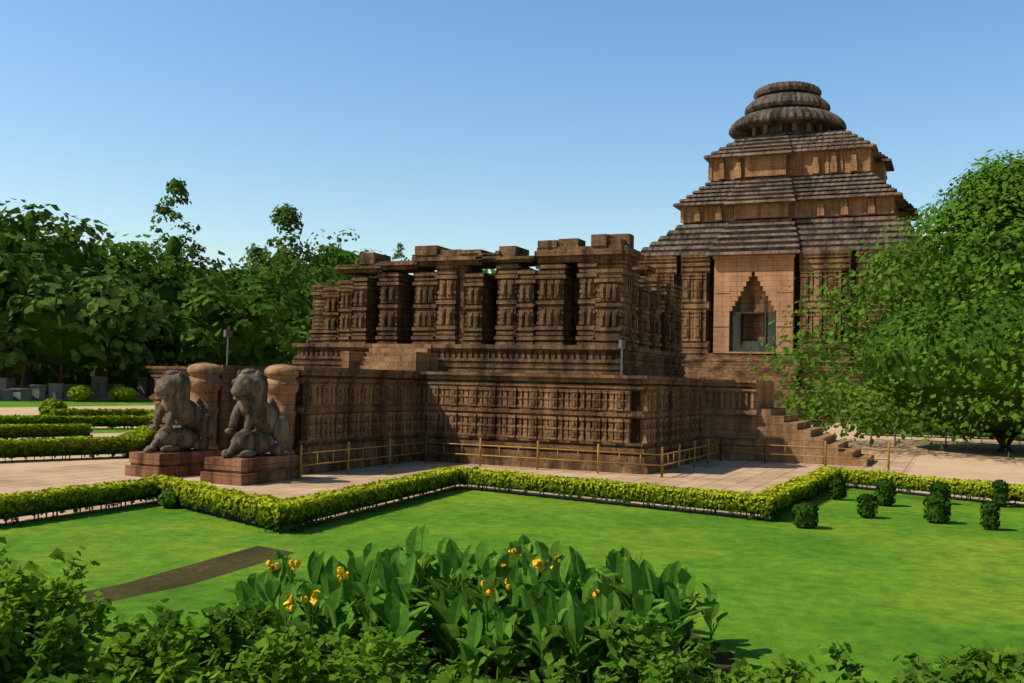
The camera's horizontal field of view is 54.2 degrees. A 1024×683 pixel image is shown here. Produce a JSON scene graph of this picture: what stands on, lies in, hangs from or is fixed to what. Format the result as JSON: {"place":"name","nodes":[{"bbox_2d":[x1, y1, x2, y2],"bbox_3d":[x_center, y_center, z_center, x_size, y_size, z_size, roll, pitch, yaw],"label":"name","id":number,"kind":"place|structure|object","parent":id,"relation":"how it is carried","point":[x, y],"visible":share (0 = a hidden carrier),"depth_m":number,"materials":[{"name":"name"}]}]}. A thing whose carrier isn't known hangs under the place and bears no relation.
{"place":"outdoors","nodes":[
{"label":"outdoors","id":0,"kind":"place"},
{"bbox_2d":[0,400,154,406],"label":"garden lawn","id":1,"kind":"structure","parent":0,"point":[68,403],"depth_m":102.93,"materials":[{"name":"green plant"}]},
{"bbox_2d":[66,384,94,401],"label":"garden shrub","id":2,"kind":"object","parent":1,"relation":"on","point":[79,393],"visible":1,"depth_m":107.33,"materials":[{"name":"green plant"}]},
{"bbox_2d":[108,386,138,401],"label":"garden shrub","id":3,"kind":"object","parent":1,"relation":"on","point":[122,394],"visible":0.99,"depth_m":111.02,"materials":[{"name":"green plant"}]},
{"bbox_2d":[90,428,135,432],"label":"garden lawn","id":4,"kind":"structure","parent":0,"point":[108,430],"depth_m":56.18,"materials":[{"name":"green plant"}]},
{"bbox_2d":[0,487,1023,682],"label":"lawn","id":5,"kind":"structure","parent":0,"point":[901,577],"depth_m":18.95,"materials":[{"name":"green plant"}]},
{"bbox_2d":[0,537,99,682],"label":"shrub","id":6,"kind":"object","parent":5,"relation":"on","point":[15,610],"visible":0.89,"depth_m":7.76,"materials":[{"name":"green plant"}]},
{"bbox_2d":[0,570,118,682],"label":"shrub","id":7,"kind":"object","parent":5,"relation":"on","point":[85,618],"visible":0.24,"depth_m":8.03,"materials":[{"name":"green plant"}]},
{"bbox_2d":[22,609,175,682],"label":"shrub","id":8,"kind":"object","parent":5,"relation":"on","point":[63,648],"visible":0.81,"depth_m":7.25,"materials":[{"name":"green plant"}]},
{"bbox_2d":[73,613,209,682],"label":"shrub","id":9,"kind":"object","parent":5,"relation":"on","point":[124,636],"visible":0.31,"depth_m":7.87,"materials":[{"name":"green plant"}]},
{"bbox_2d":[87,630,222,682],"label":"shrub","id":10,"kind":"object","parent":5,"relation":"on","point":[173,670],"visible":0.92,"depth_m":7.59,"materials":[{"name":"green plant"}]},
{"bbox_2d":[157,488,179,507],"bbox_3d":[-8.264,3.789,24.188,0.577,0.505,0.638,0,-3,24],"label":"lawn shrub","id":11,"kind":"object","parent":5,"relation":"on","point":[168,498],"visible":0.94,"depth_m":24.02,"materials":[{"name":"green plant"}]},
{"bbox_2d":[76,546,295,604],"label":"garden path","id":12,"kind":"structure","parent":5,"relation":"on","point":[209,568],"depth_m":16.17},
{"bbox_2d":[135,598,279,680],"bbox_3d":[-2.697,2.874,8.669,1.115,1.308,1.200,0,-3,24],"label":"shrub","id":13,"kind":"object","parent":5,"relation":"on","point":[225,636],"visible":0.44,"depth_m":8.59,"materials":[{"name":"green plant"}]},
{"bbox_2d":[154,598,307,682],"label":"shrub","id":14,"kind":"object","parent":5,"relation":"on","point":[292,647],"visible":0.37,"depth_m":8.14,"materials":[{"name":"green plant"}]},
{"bbox_2d":[208,625,376,682],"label":"shrub","id":15,"kind":"object","parent":5,"relation":"on","point":[300,673],"visible":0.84,"depth_m":8.00,"materials":[{"name":"green plant"}]},
{"bbox_2d":[253,627,375,682],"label":"shrub","id":16,"kind":"object","parent":5,"relation":"on","point":[322,645],"visible":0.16,"depth_m":8.99,"materials":[{"name":"green plant"}]},
{"bbox_2d":[308,625,413,682],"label":"shrub","id":17,"kind":"object","parent":5,"relation":"on","point":[346,658],"visible":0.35,"depth_m":8.68,"materials":[{"name":"green plant"}]},
{"bbox_2d":[314,627,474,682],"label":"shrub","id":18,"kind":"object","parent":5,"relation":"on","point":[380,665],"visible":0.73,"depth_m":8.47,"materials":[{"name":"green plant"}]},
{"bbox_2d":[371,642,522,682],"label":"shrub","id":19,"kind":"object","parent":5,"relation":"on","point":[419,669],"visible":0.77,"depth_m":8.25,"materials":[{"name":"green plant"}]},
{"bbox_2d":[377,666,556,682],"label":"shrub","id":20,"kind":"object","parent":5,"relation":"on","point":[449,677],"visible":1,"depth_m":7.48,"materials":[{"name":"green plant"}]},
{"bbox_2d":[216,524,734,682],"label":"canna bed","id":21,"kind":"object","parent":5,"relation":"on","point":[555,602],"visible":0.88,"depth_m":11.40,"materials":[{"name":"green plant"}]},
{"bbox_2d":[0,466,1023,533],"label":"hedge","id":22,"kind":"object","parent":5,"relation":"on","point":[286,512],"visible":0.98,"depth_m":24.99,"materials":[{"name":"green plant"}]},
{"bbox_2d":[458,654,619,682],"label":"shrub","id":23,"kind":"object","parent":5,"relation":"on","point":[562,673],"visible":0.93,"depth_m":8.13,"materials":[{"name":"green plant"}]},
{"bbox_2d":[595,607,734,682],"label":"shrub","id":24,"kind":"object","parent":5,"relation":"on","point":[641,660],"visible":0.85,"depth_m":8.61,"materials":[{"name":"green plant"}]},
{"bbox_2d":[642,663,747,682],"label":"shrub","id":25,"kind":"object","parent":5,"relation":"on","point":[662,676],"visible":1,"depth_m":7.60,"materials":[{"name":"green plant"}]},
{"bbox_2d":[682,650,806,682],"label":"shrub","id":26,"kind":"object","parent":5,"relation":"on","point":[777,670],"visible":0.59,"depth_m":8.28,"materials":[{"name":"green plant"}]},
{"bbox_2d":[751,678,781,682],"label":"shrub","id":27,"kind":"object","parent":5,"relation":"on","point":[778,680],"visible":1,"depth_m":7.54,"materials":[{"name":"green plant"}]},
{"bbox_2d":[738,653,867,682],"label":"shrub","id":28,"kind":"object","parent":5,"relation":"on","point":[800,676],"visible":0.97,"depth_m":8.10,"materials":[{"name":"green plant"}]},
{"bbox_2d":[789,501,819,528],"bbox_3d":[6.851,4.053,23.395,0.677,0.626,0.694,0,-3,24],"label":"topiary bush","id":29,"kind":"object","parent":5,"relation":"on","point":[806,514],"visible":1,"depth_m":23.20,"materials":[{"name":"green plant"}]},
{"bbox_2d":[829,478,846,499],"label":"topiary bush","id":30,"kind":"object","parent":5,"relation":"on","point":[837,486],"visible":1,"depth_m":29.39,"materials":[{"name":"green plant"}]},
{"bbox_2d":[856,493,879,517],"bbox_3d":[9.074,4.184,25.500,0.577,0.633,0.572,0,-3,24],"label":"topiary bush","id":31,"kind":"object","parent":5,"relation":"on","point":[866,505],"visible":1,"depth_m":25.35,"materials":[{"name":"green plant"}]},
{"bbox_2d":[873,478,896,505],"bbox_3d":[10.548,4.258,28.278,0.666,0.797,0.648,0,-3,24],"label":"topiary bush","id":32,"kind":"object","parent":5,"relation":"on","point":[885,489],"visible":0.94,"depth_m":28.10,"materials":[{"name":"green plant"}]},
{"bbox_2d":[816,641,1023,682],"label":"shrub","id":33,"kind":"object","parent":5,"relation":"on","point":[916,672],"visible":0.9,"depth_m":8.50,"materials":[{"name":"green plant"}]},
{"bbox_2d":[922,494,951,522],"bbox_3d":[10.565,4.155,24.869,0.679,0.728,0.682,0,-3,24],"label":"topiary bush","id":34,"kind":"object","parent":5,"relation":"on","point":[938,509],"visible":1,"depth_m":24.66,"materials":[{"name":"green plant"}]},
{"bbox_2d":[929,482,951,499],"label":"topiary bush","id":35,"kind":"object","parent":5,"relation":"on","point":[939,488],"visible":0.71,"depth_m":28.95,"materials":[{"name":"green plant"}]},
{"bbox_2d":[868,639,1023,682],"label":"shrub","id":36,"kind":"object","parent":5,"relation":"on","point":[981,675],"visible":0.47,"depth_m":7.87,"materials":[{"name":"green plant"}]},
{"bbox_2d":[946,642,1023,682],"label":"shrub","id":37,"kind":"object","parent":5,"relation":"on","point":[972,655],"visible":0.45,"depth_m":8.34,"materials":[{"name":"green plant"}]},
{"bbox_2d":[979,500,1001,529],"bbox_3d":[11.388,4.127,23.813,0.488,0.720,0.494,0,-3,24],"label":"topiary bush","id":38,"kind":"object","parent":5,"relation":"on","point":[989,515],"visible":1,"depth_m":23.69,"materials":[{"name":"green plant"}]},
{"bbox_2d":[990,479,1008,506],"bbox_3d":[14.017,4.351,28.731,0.502,0.805,0.490,0,-3,24],"label":"topiary bush","id":39,"kind":"object","parent":5,"relation":"on","point":[1000,487],"visible":0.94,"depth_m":28.61,"materials":[{"name":"green plant"}]},
{"bbox_2d":[0,395,1023,524],"bbox_3d":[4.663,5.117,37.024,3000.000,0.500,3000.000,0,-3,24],"label":"ground","id":40,"kind":"structure","parent":0,"point":[971,460],"depth_m":48.57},
{"bbox_2d":[0,232,70,328],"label":"tree","id":41,"kind":"object","parent":40,"relation":"on","point":[31,268],"visible":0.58,"depth_m":114.67,"materials":[{"name":"green plant"}]},
{"bbox_2d":[0,423,92,439],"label":"garden hedge","id":42,"kind":"object","parent":40,"relation":"on","point":[24,430],"visible":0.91,"depth_m":46.54,"materials":[{"name":"green plant"}]},
{"bbox_2d":[0,435,145,461],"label":"garden hedge","id":43,"kind":"object","parent":40,"relation":"on","point":[65,446],"visible":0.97,"depth_m":36.59,"materials":[{"name":"green plant"}]},
{"bbox_2d":[0,412,153,428],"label":"garden hedge","id":44,"kind":"object","parent":40,"relation":"on","point":[115,421],"visible":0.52,"depth_m":56.61,"materials":[{"name":"green plant"}]},
{"bbox_2d":[0,376,155,400],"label":"stone blocks","id":45,"kind":"structure","parent":40,"relation":"on","point":[11,391],"depth_m":119.97,"materials":[{"name":"grey stone"}]},
{"bbox_2d":[0,198,156,385],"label":"tree","id":46,"kind":"object","parent":40,"relation":"on","point":[63,248],"visible":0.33,"depth_m":125.90,"materials":[{"name":"green plant"}]},
{"bbox_2d":[0,263,173,398],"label":"tree","id":47,"kind":"object","parent":40,"relation":"on","point":[53,328],"visible":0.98,"depth_m":113.46,"materials":[{"name":"green plant"}]},
{"bbox_2d":[0,360,174,390],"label":"hedge","id":48,"kind":"object","parent":40,"relation":"on","point":[42,374],"visible":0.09,"depth_m":146.85,"materials":[{"name":"green plant"}]},
{"bbox_2d":[49,407,153,416],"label":"garden hedge","id":49,"kind":"object","parent":40,"relation":"on","point":[73,411],"visible":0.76,"depth_m":67.55,"materials":[{"name":"green plant"}]},
{"bbox_2d":[78,234,191,375],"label":"tree","id":50,"kind":"object","parent":40,"relation":"on","point":[138,255],"visible":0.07,"depth_m":143.35,"materials":[{"name":"green plant"}]},
{"bbox_2d":[115,425,157,457],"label":"garden hedge","id":51,"kind":"object","parent":40,"relation":"on","point":[145,431],"visible":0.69,"depth_m":40.81,"materials":[{"name":"green plant"}]},
{"bbox_2d":[89,241,271,396],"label":"tree","id":52,"kind":"object","parent":40,"relation":"on","point":[169,289],"visible":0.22,"depth_m":133.29,"materials":[{"name":"green plant"}]},
{"bbox_2d":[149,177,217,365],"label":"tree","id":53,"kind":"object","parent":40,"relation":"on","point":[173,246],"visible":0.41,"depth_m":163.84,"materials":[{"name":"green plant"}]},
{"bbox_2d":[129,278,311,370],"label":"tree","id":54,"kind":"object","parent":40,"relation":"on","point":[254,338],"visible":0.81,"depth_m":130.00,"materials":[{"name":"green plant"}]},
{"bbox_2d":[172,244,345,365],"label":"tree","id":55,"kind":"object","parent":40,"relation":"on","point":[296,299],"visible":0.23,"depth_m":166.77,"materials":[{"name":"green plant"}]},
{"bbox_2d":[238,203,335,363],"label":"tree","id":56,"kind":"object","parent":40,"relation":"on","point":[285,216],"visible":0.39,"depth_m":200.59,"materials":[{"name":"green plant"}]},
{"bbox_2d":[265,282,331,362],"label":"tree","id":57,"kind":"object","parent":40,"relation":"on","point":[307,317],"visible":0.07,"depth_m":161.04,"materials":[{"name":"green plant"}]},
{"bbox_2d":[298,229,385,279],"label":"tree","id":58,"kind":"object","parent":40,"relation":"on","point":[332,255],"visible":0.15,"depth_m":250.21,"materials":[{"name":"green plant"}]},
{"bbox_2d":[221,267,495,364],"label":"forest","id":59,"kind":"object","parent":40,"relation":"on","point":[349,277],"depth_m":237.75,"materials":[{"name":"green plant"}]},
{"bbox_2d":[311,461,481,479],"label":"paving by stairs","id":60,"kind":"structure","parent":40,"relation":"on","point":[398,470],"depth_m":35.64,"materials":[{"name":"beige stone"}]},
{"bbox_2d":[391,243,408,260],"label":"tree","id":61,"kind":"object","parent":40,"relation":"on","point":[398,254],"visible":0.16,"depth_m":350.60,"materials":[{"name":"green plant"}]},
{"bbox_2d":[147,364,706,474],"bbox_3d":[-4.650,3.152,44.662,24.260,3.600,22.840,0,-3,24],"label":"carved platform base","id":62,"kind":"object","parent":40,"relation":"on","point":[337,408],"depth_m":38.22,"materials":[{"name":"stone"}]},
{"bbox_2d":[223,330,232,364],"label":"lamp post","id":63,"kind":"object","parent":62,"relation":"on","point":[228,333],"visible":0.57,"depth_m":44.29,"materials":[{"name":"silver metal"}]},
{"bbox_2d":[342,344,437,371],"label":"stone steps","id":64,"kind":"structure","parent":62,"relation":"on","point":[412,357],"depth_m":42.61,"materials":[{"name":"brown stone"}]},
{"bbox_2d":[292,233,685,377],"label":"temple hall","id":65,"kind":"structure","parent":62,"relation":"on","point":[573,306],"depth_m":42.48,"materials":[{"name":"stone"}]},
{"bbox_2d":[619,340,625,374],"bbox_3d":[4.232,0.631,38.546,0.132,1.366,0.440,0,-3,24],"label":"sign post","id":66,"kind":"object","parent":62,"relation":"on","point":[622,344],"visible":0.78,"depth_m":38.51,"materials":[{"name":"silver metal"}]},
{"bbox_2d":[0,450,920,530],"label":"paving around platform","id":67,"kind":"structure","parent":40,"relation":"on","point":[748,476],"depth_m":32.72,"materials":[{"name":"beige stone"}]},
{"bbox_2d":[125,370,222,476],"bbox_3d":[-10.865,2.614,32.600,1.482,3.385,2.886,0,-3,28],"label":"lion statue","id":68,"kind":"object","parent":67,"relation":"on","point":[182,450],"visible":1,"depth_m":32.08,"materials":[{"name":"stone"}]},
{"bbox_2d":[187,363,222,449],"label":"stone pillar","id":69,"kind":"structure","parent":67,"relation":"on","point":[206,381],"depth_m":34.61,"materials":[{"name":"stone"}]},
{"bbox_2d":[200,368,298,485],"bbox_3d":[-8.019,2.578,31.110,1.520,3.472,2.960,0,-3,24],"label":"lion statue","id":70,"kind":"object","parent":67,"relation":"on","point":[246,458],"visible":1,"depth_m":30.56,"materials":[{"name":"stone"}]},
{"bbox_2d":[264,364,299,453],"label":"stone pillar","id":71,"kind":"structure","parent":67,"relation":"on","point":[283,386],"depth_m":33.25,"materials":[{"name":"stone"}]},
{"bbox_2d":[299,435,889,478],"bbox_3d":[3.701,4.359,38.395,24.273,1.080,6.829,2,-3,-21],"label":"fence","id":72,"kind":"object","parent":67,"relation":"on","point":[598,451],"visible":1,"depth_m":37.72,"materials":[{"name":"paint"}]},
{"bbox_2d":[701,379,873,466],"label":"nata mandir stairs","id":73,"kind":"structure","parent":40,"relation":"on","point":[742,411],"depth_m":44.78,"materials":[{"name":"stone"}]},
{"bbox_2d":[681,353,899,422],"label":"temple platform","id":74,"kind":"structure","parent":40,"relation":"on","point":[724,366],"depth_m":101.71,"materials":[{"name":"stone"}]},
{"bbox_2d":[870,395,874,446],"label":"lamp post","id":75,"kind":"object","parent":40,"relation":"on","point":[871,421],"visible":0.34,"depth_m":58.02,"materials":[{"name":"silver metal"}]},
{"bbox_2d":[743,149,1023,456],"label":"tree","id":76,"kind":"object","parent":40,"relation":"on","point":[947,352],"visible":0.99,"depth_m":53.42,"materials":[{"name":"green plant"}]},
{"bbox_2d":[856,413,1023,439],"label":"hedge under tree","id":77,"kind":"object","parent":40,"relation":"on","point":[860,429],"visible":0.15,"depth_m":72.11,"materials":[{"name":"green plant"}]},
{"bbox_2d":[894,427,1022,450],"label":"rail","id":78,"kind":"object","parent":40,"relation":"on","point":[946,441],"visible":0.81,"depth_m":57.87,"materials":[{"name":"brown wood"}]},
{"bbox_2d":[0,0,1023,275],"label":"sky","id":79,"kind":"structure","parent":0,"point":[487,125],"materials":[{"name":"blue"}]},
{"bbox_2d":[639,248,936,360],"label":"jagamohana walls","id":80,"kind":"structure","parent":0,"point":[692,275],"depth_m":107.90,"materials":[{"name":"brown stone"}]},
{"bbox_2d":[713,253,797,354],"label":"doorway wall","id":81,"kind":"structure","parent":80,"relation":"attached to","point":[753,284],"depth_m":108.90,"materials":[{"name":"brown stone"}]},
{"bbox_2d":[641,130,937,256],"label":"jagamohana roof tiers","id":82,"kind":"object","parent":80,"relation":"on","point":[769,236],"visible":0.64,"depth_m":111.68,"materials":[{"name":"brown stone"}]},
{"bbox_2d":[729,81,846,138],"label":"temple dome","id":83,"kind":"structure","parent":82,"relation":"on","point":[790,107],"depth_m":118.53,"materials":[{"name":"brown stone"}]},
{"bbox_2d":[680,147,908,225],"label":"temple wall tiers","id":84,"kind":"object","parent":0,"point":[818,163],"depth_m":113.27,"materials":[{"name":"brown stone"}]},
{"label":"garden lawn","id":85,"kind":"structure","parent":0,"visible":0},
{"bbox_2d":[37,397,68,414],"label":"garden shrub","id":86,"kind":"object","parent":85,"relation":"on","point":[45,406],"visible":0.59,"depth_m":67.44,"materials":[{"name":"green plant"}]}
]}

